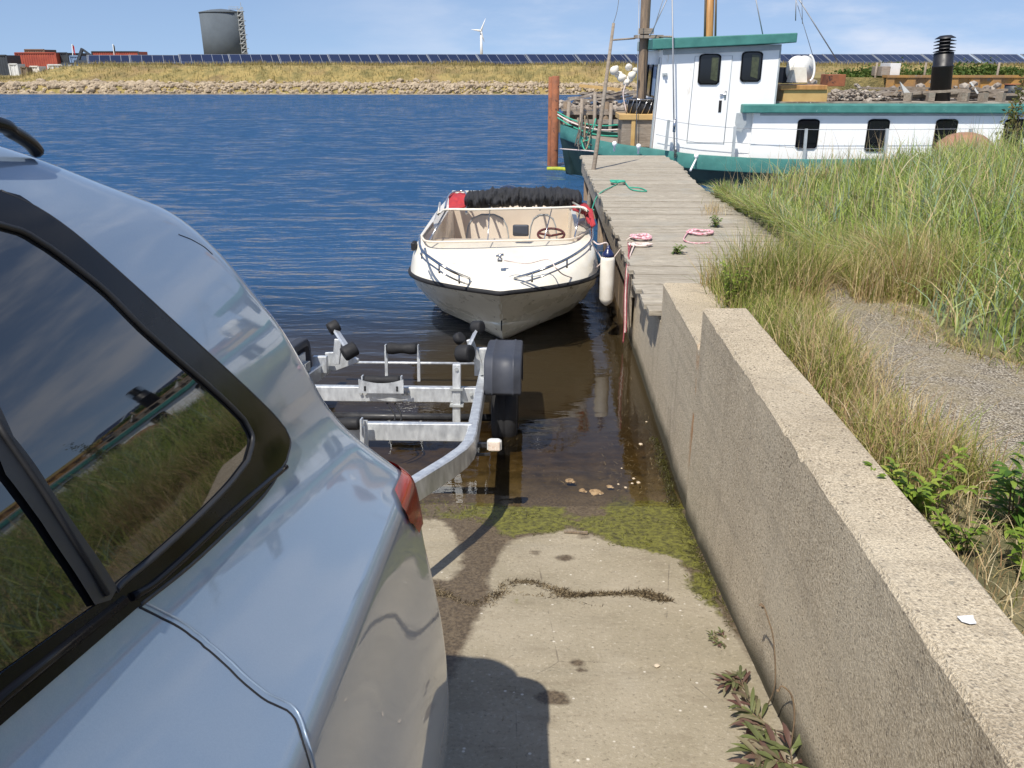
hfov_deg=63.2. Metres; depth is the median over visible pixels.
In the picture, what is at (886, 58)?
solar table
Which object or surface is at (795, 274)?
fringe grass
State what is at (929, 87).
timber plank
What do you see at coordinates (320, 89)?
riprap stones
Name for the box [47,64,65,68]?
white van box
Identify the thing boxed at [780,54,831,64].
solar table
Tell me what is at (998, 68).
marker post
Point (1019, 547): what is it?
leafy weed
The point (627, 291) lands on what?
hanging rope
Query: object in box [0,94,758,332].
water
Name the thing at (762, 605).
seed stalk
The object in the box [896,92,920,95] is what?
timber plank
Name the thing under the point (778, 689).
seed stalk
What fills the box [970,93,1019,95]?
timber plank
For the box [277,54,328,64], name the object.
solar table
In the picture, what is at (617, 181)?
rope knot
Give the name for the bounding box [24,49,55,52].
top container
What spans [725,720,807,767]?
beach plant
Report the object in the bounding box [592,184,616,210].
green rope
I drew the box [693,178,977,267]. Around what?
jetty edge grass
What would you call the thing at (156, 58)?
solar table
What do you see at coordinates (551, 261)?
bow rope
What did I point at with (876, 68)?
marker post
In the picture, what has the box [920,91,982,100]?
timber plank
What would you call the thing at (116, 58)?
solar table
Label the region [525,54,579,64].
solar table
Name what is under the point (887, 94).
timber plank
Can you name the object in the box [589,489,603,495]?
orange stone
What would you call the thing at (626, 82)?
fishing float
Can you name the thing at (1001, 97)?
timber block
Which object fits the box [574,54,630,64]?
solar table
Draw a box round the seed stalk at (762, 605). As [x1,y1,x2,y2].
[759,603,775,704]
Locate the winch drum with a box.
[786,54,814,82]
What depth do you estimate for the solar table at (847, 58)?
81.57 m
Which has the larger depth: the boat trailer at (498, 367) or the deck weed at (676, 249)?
the deck weed at (676, 249)
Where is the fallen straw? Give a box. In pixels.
[826,286,1023,478]
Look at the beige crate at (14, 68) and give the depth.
99.86 m
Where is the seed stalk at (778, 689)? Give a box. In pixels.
[776,685,794,750]
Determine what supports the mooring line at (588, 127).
attached to the wooden ship
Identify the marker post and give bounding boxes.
[874,62,877,77]
[923,62,927,74]
[996,62,1000,74]
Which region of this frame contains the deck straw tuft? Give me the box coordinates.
[698,197,731,222]
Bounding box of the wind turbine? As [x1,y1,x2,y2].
[471,18,485,53]
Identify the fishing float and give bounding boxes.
[610,65,618,74]
[617,73,626,81]
[623,79,629,85]
[625,63,632,70]
[628,71,635,79]
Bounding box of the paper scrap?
[957,615,975,623]
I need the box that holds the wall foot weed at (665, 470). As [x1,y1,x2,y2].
[646,436,735,634]
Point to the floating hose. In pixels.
(556, 168)
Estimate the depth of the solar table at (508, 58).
82.32 m
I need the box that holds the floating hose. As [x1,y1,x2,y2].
[547,167,564,170]
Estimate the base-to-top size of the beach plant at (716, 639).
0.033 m
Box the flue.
[930,35,956,100]
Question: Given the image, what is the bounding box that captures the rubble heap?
[827,83,919,101]
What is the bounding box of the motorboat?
[408,185,599,339]
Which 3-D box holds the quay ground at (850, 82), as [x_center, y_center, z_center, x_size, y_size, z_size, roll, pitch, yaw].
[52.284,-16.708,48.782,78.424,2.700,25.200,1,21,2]
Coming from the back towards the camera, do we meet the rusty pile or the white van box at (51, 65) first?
the white van box at (51, 65)
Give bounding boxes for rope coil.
[628,242,652,246]
[629,233,651,239]
[686,228,713,234]
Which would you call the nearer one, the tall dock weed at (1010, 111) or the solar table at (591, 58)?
the tall dock weed at (1010, 111)
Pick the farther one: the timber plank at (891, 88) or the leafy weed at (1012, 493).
the timber plank at (891, 88)
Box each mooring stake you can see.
[566,101,570,124]
[580,98,583,128]
[593,92,596,128]
[608,103,612,131]
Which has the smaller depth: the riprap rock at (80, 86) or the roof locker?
the roof locker
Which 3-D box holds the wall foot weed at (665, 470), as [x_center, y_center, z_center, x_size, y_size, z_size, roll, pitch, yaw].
[0.877,0.671,4.369,0.177,0.215,2.320,1,21,2]
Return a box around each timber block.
[903,93,912,100]
[925,93,935,100]
[957,93,965,100]
[965,93,969,100]
[977,93,988,101]
[995,93,1006,101]
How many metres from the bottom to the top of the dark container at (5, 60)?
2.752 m
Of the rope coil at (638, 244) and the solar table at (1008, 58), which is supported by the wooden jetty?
the rope coil at (638, 244)
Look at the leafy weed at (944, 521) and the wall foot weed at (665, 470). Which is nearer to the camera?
the leafy weed at (944, 521)
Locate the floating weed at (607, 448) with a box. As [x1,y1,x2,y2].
[405,364,665,492]
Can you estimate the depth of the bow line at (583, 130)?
16.96 m
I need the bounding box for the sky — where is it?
[0,0,1023,61]
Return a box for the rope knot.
[610,180,625,182]
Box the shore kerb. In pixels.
[0,93,632,94]
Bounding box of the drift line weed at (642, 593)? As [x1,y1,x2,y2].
[434,571,697,754]
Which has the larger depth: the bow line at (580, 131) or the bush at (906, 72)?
the bush at (906, 72)
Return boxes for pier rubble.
[559,79,1023,110]
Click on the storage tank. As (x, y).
(222, 31)
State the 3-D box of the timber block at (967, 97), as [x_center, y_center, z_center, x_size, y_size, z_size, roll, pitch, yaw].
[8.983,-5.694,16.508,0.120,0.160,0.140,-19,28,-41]
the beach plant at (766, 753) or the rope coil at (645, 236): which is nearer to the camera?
the beach plant at (766, 753)
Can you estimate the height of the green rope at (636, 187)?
0.026 m
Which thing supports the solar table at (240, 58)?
on the bank at (441, 76)
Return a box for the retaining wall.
[623,283,1023,767]
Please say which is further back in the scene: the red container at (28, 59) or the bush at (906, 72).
the red container at (28, 59)
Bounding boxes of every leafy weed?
[863,445,977,519]
[924,506,992,555]
[974,442,1023,538]
[1006,524,1023,580]
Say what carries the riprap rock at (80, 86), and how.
on the bank at (441, 76)
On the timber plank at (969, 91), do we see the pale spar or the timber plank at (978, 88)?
the timber plank at (978, 88)
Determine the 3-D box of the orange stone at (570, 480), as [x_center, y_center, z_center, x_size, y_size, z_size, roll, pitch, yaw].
[0.347,0.575,4.939,0.062,0.018,0.051,1,21,2]
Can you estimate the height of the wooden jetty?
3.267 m
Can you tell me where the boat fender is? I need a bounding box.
[592,240,614,305]
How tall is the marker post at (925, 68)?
1.100 m
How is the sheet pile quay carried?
in the water
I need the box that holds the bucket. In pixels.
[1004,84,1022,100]
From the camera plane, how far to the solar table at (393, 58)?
82.57 m
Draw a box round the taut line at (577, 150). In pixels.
[560,148,593,151]
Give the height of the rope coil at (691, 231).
0.029 m
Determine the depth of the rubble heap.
16.68 m
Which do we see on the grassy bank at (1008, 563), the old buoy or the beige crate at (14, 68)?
the old buoy
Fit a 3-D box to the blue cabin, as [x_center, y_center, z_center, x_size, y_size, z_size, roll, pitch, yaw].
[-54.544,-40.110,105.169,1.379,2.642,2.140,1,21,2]
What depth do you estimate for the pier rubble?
29.19 m
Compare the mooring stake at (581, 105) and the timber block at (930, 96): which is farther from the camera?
the mooring stake at (581, 105)
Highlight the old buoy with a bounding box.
[934,132,990,154]
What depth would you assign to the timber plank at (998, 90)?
16.82 m
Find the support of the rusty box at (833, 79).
on the wooden ship
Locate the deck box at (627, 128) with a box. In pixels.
[615,112,652,146]
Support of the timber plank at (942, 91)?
on the timber block at (961, 96)
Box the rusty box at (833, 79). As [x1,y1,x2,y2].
[820,74,845,85]
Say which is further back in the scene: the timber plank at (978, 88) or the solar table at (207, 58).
the solar table at (207, 58)
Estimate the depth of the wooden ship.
16.26 m
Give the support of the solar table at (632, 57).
on the bank at (441, 76)
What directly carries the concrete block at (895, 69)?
on the quay ground at (850, 82)
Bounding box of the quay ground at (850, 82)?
[778,72,1000,92]
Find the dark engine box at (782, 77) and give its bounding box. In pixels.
[778,67,791,82]
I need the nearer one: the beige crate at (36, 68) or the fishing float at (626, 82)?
the fishing float at (626, 82)
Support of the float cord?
hanging from the fishing float at (626, 82)
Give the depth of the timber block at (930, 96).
16.48 m
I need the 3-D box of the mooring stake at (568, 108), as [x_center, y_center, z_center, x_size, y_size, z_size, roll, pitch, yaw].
[1.879,-8.545,28.386,0.211,2.081,0.120,1,21,2]
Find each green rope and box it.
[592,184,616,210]
[625,182,646,191]
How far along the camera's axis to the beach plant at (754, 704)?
2.72 m
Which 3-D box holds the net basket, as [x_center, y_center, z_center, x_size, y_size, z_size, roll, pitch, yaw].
[2.616,-5.651,16.934,0.619,0.313,0.622,1,21,2]
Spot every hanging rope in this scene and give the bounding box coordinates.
[622,242,631,342]
[624,243,634,332]
[625,242,629,332]
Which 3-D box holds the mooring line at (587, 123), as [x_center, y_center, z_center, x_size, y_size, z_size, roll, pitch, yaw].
[1.598,-5.723,18.010,0.031,0.225,2.500,-10,23,-25]
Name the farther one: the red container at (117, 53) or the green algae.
the red container at (117, 53)
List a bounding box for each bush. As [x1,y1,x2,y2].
[825,63,902,76]
[859,57,961,76]
[903,67,969,74]
[914,61,1012,74]
[956,57,1023,74]
[988,64,1023,74]
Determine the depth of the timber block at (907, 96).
16.49 m
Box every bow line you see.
[577,119,582,142]
[579,124,592,145]
[581,114,585,148]
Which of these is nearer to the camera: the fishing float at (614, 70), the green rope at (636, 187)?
the green rope at (636, 187)
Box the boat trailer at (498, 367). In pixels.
[288,320,522,500]
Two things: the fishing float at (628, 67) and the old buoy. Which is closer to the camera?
the old buoy
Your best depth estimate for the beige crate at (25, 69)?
97.01 m
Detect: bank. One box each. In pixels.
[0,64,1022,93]
[720,180,1023,632]
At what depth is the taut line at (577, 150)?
17.13 m
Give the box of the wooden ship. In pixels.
[560,0,1023,185]
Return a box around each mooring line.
[557,111,617,126]
[557,114,617,130]
[557,117,617,136]
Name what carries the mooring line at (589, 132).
attached to the wooden ship
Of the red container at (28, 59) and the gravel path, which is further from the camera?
the red container at (28, 59)
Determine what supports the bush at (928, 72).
on the quay ground at (850, 82)
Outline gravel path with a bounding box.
[800,278,1023,509]
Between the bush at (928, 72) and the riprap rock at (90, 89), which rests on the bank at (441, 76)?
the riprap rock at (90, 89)
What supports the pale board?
on the wooden ship
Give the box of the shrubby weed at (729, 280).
[720,260,751,307]
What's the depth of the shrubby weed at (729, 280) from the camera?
4.81 m
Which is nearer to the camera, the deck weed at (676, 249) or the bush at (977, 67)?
the deck weed at (676, 249)
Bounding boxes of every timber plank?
[861,87,922,90]
[882,93,925,95]
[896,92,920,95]
[905,86,968,89]
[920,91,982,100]
[921,89,962,93]
[951,88,989,93]
[969,86,999,92]
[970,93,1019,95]
[983,89,1007,92]
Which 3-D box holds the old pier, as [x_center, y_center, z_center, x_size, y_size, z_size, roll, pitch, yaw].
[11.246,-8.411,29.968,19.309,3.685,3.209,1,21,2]
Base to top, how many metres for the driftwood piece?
0.014 m
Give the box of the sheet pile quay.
[882,75,1023,90]
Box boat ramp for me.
[249,286,799,767]
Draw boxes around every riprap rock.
[75,84,84,88]
[85,87,95,92]
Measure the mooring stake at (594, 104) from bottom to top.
2.375 m
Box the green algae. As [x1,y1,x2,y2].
[421,493,719,600]
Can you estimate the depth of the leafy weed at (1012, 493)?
2.35 m
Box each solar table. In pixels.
[87,55,129,63]
[129,55,179,64]
[178,54,229,64]
[228,54,279,63]
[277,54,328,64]
[327,54,379,64]
[376,54,429,64]
[426,54,480,64]
[475,54,529,64]
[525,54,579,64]
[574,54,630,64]
[624,54,638,63]
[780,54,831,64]
[822,54,879,64]
[871,54,929,64]
[921,54,978,63]
[971,54,1023,63]
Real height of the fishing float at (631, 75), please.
0.160 m
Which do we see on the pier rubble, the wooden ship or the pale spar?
the pale spar
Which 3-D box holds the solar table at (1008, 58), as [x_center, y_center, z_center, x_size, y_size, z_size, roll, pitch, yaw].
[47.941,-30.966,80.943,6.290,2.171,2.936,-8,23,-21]
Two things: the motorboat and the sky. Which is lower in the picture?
the motorboat
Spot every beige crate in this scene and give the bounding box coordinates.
[8,63,24,75]
[20,67,31,74]
[29,66,45,72]
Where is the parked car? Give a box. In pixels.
[0,117,448,767]
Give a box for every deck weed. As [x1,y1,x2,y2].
[672,243,686,254]
[708,215,722,227]
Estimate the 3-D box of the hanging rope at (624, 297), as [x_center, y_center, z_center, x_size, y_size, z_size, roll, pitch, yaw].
[1.007,-0.814,7.315,0.026,0.746,0.662,4,21,9]
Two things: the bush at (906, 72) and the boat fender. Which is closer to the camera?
the boat fender
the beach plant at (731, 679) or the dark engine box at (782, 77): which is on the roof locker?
the dark engine box at (782, 77)
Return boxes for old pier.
[559,102,625,132]
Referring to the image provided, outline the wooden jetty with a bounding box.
[580,155,791,374]
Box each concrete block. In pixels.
[871,66,890,75]
[880,63,900,74]
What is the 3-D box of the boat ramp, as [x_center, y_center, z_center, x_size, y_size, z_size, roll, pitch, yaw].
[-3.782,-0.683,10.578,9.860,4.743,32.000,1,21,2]
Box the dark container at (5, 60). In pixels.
[0,55,21,75]
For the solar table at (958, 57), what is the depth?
81.71 m
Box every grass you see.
[648,208,1023,498]
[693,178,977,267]
[739,105,1023,362]
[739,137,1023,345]
[790,275,1023,506]
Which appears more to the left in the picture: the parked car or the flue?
the parked car
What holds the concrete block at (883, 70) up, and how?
on the quay ground at (850, 82)
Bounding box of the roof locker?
[776,84,827,101]
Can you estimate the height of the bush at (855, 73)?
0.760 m
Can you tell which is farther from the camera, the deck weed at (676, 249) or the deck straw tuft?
the deck straw tuft
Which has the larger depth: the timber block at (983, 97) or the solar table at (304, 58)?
the solar table at (304, 58)
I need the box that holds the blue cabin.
[69,55,86,62]
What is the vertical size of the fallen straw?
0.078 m
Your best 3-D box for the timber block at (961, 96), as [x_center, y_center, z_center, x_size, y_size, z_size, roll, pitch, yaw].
[8.936,-5.694,16.509,0.120,0.160,0.140,-4,21,-9]
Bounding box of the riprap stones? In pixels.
[0,79,636,93]
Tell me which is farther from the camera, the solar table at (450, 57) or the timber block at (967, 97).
the solar table at (450, 57)
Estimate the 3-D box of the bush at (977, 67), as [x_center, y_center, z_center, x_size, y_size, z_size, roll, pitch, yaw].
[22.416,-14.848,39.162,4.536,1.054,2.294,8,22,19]
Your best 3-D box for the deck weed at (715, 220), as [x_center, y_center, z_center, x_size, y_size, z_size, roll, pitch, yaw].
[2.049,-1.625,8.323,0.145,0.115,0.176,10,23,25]
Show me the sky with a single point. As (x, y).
(153, 27)
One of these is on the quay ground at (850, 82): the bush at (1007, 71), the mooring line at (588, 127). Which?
the bush at (1007, 71)
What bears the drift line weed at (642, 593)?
on the boat ramp
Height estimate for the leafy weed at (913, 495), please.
0.186 m
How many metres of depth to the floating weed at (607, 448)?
5.17 m
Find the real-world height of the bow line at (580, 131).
0.440 m
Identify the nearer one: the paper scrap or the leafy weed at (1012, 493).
the paper scrap
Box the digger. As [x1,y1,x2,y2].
[74,48,91,62]
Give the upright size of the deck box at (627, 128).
0.637 m
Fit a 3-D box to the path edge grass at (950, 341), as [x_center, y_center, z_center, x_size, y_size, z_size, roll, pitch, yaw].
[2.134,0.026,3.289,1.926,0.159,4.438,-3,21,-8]
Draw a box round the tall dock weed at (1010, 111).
[995,67,1023,146]
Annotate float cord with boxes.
[623,84,626,111]
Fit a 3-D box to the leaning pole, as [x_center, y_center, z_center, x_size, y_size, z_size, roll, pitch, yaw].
[1.330,-3.551,12.805,0.483,3.695,0.106,-13,25,-30]
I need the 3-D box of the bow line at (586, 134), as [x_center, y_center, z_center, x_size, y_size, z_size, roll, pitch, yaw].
[1.507,-5.060,16.944,0.305,0.427,0.027,-4,22,-11]
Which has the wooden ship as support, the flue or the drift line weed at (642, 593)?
the flue
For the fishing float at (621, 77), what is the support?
hanging from the wooden ship
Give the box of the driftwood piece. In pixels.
[564,530,587,533]
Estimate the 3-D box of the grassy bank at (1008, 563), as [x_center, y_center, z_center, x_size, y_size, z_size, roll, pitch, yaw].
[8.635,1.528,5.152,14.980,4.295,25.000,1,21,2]
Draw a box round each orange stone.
[565,478,574,482]
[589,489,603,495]
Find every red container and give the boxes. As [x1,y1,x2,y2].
[14,52,60,68]
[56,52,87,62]
[91,51,147,54]
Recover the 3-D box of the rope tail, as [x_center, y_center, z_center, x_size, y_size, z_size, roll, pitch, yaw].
[1.652,-1.361,7.751,0.201,0.014,0.509,-5,22,-12]
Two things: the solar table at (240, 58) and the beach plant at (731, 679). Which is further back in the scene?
the solar table at (240, 58)
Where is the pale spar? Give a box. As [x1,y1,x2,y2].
[579,84,620,90]
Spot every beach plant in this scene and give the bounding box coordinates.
[706,627,726,648]
[710,665,750,704]
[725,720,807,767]
[727,681,793,742]
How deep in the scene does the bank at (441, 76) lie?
68.70 m
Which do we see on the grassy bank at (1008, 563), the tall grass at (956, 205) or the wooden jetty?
the tall grass at (956, 205)
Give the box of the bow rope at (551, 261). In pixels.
[503,237,631,277]
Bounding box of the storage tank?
[198,3,248,53]
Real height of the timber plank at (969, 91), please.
0.167 m
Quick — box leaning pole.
[587,23,614,207]
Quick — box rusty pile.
[547,76,559,166]
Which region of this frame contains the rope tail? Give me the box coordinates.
[683,233,710,243]
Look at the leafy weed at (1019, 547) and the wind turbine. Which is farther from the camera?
the wind turbine
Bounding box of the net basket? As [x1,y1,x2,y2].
[626,98,653,113]
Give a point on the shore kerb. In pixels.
(290, 94)
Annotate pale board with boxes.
[900,82,909,93]
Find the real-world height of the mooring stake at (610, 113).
2.029 m

